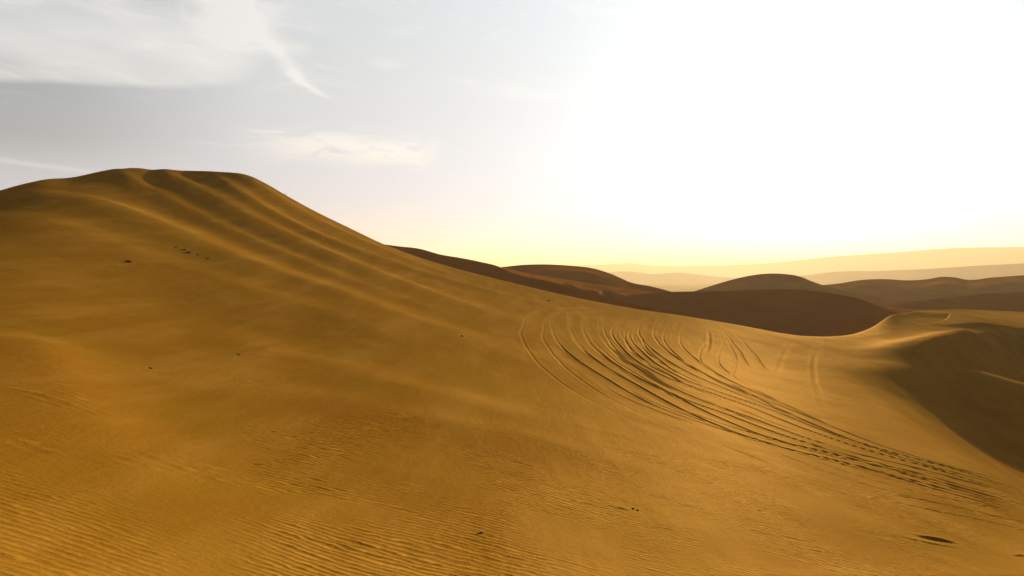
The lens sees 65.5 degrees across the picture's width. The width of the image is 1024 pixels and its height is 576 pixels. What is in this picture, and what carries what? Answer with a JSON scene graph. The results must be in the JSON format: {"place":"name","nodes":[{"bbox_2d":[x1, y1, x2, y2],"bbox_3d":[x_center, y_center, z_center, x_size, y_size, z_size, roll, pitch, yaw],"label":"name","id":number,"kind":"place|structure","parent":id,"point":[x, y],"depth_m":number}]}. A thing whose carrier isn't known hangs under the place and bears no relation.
{"place":"outdoors","nodes":[
{"label":"outdoors","id":0,"kind":"place"},
{"bbox_2d":[0,168,1023,575],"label":"sand dune","id":1,"kind":"structure","parent":0,"point":[526,430],"depth_m":27.98},
{"bbox_2d":[0,0,1023,265],"label":"sky","id":2,"kind":"structure","parent":0,"point":[494,132]},
{"bbox_2d":[385,244,645,310],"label":"sand dune","id":3,"kind":"structure","parent":0,"point":[484,269],"depth_m":191.31},
{"bbox_2d":[503,268,653,297],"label":"sand dune","id":4,"kind":"structure","parent":0,"point":[610,291],"depth_m":234.76},
{"bbox_2d":[501,264,670,292],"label":"sand dune","id":5,"kind":"structure","parent":0,"point":[585,275],"depth_m":269.13},
{"bbox_2d":[631,282,721,291],"bbox_3d":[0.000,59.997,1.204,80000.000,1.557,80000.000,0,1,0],"label":"desert floor","id":6,"kind":"structure","parent":0,"point":[680,286],"depth_m":3551.22},
{"bbox_2d":[613,289,901,336],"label":"sand dune","id":7,"kind":"structure","parent":0,"point":[805,313],"depth_m":192.95},
{"bbox_2d":[498,247,1023,277],"bbox_3d":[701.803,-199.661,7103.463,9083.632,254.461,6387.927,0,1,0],"label":"hills","id":8,"kind":"structure","parent":0,"point":[942,258],"depth_m":6739.64},
{"bbox_2d":[697,273,895,306],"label":"sand dune","id":9,"kind":"structure","parent":0,"point":[772,281],"depth_m":369.92},
{"bbox_2d":[607,263,1023,284],"bbox_3d":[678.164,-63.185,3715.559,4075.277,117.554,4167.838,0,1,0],"label":"hills","id":10,"kind":"structure","parent":0,"point":[972,272],"depth_m":3383.18},
{"bbox_2d":[886,307,927,313],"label":"sand dune","id":11,"kind":"structure","parent":0,"point":[899,310],"depth_m":201.46},
{"bbox_2d":[824,275,1023,303],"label":"sand dune","id":12,"kind":"structure","parent":0,"point":[901,291],"depth_m":402.46},
{"bbox_2d":[883,292,1023,311],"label":"sand dune","id":13,"kind":"structure","parent":0,"point":[1012,301],"depth_m":258.50}
]}

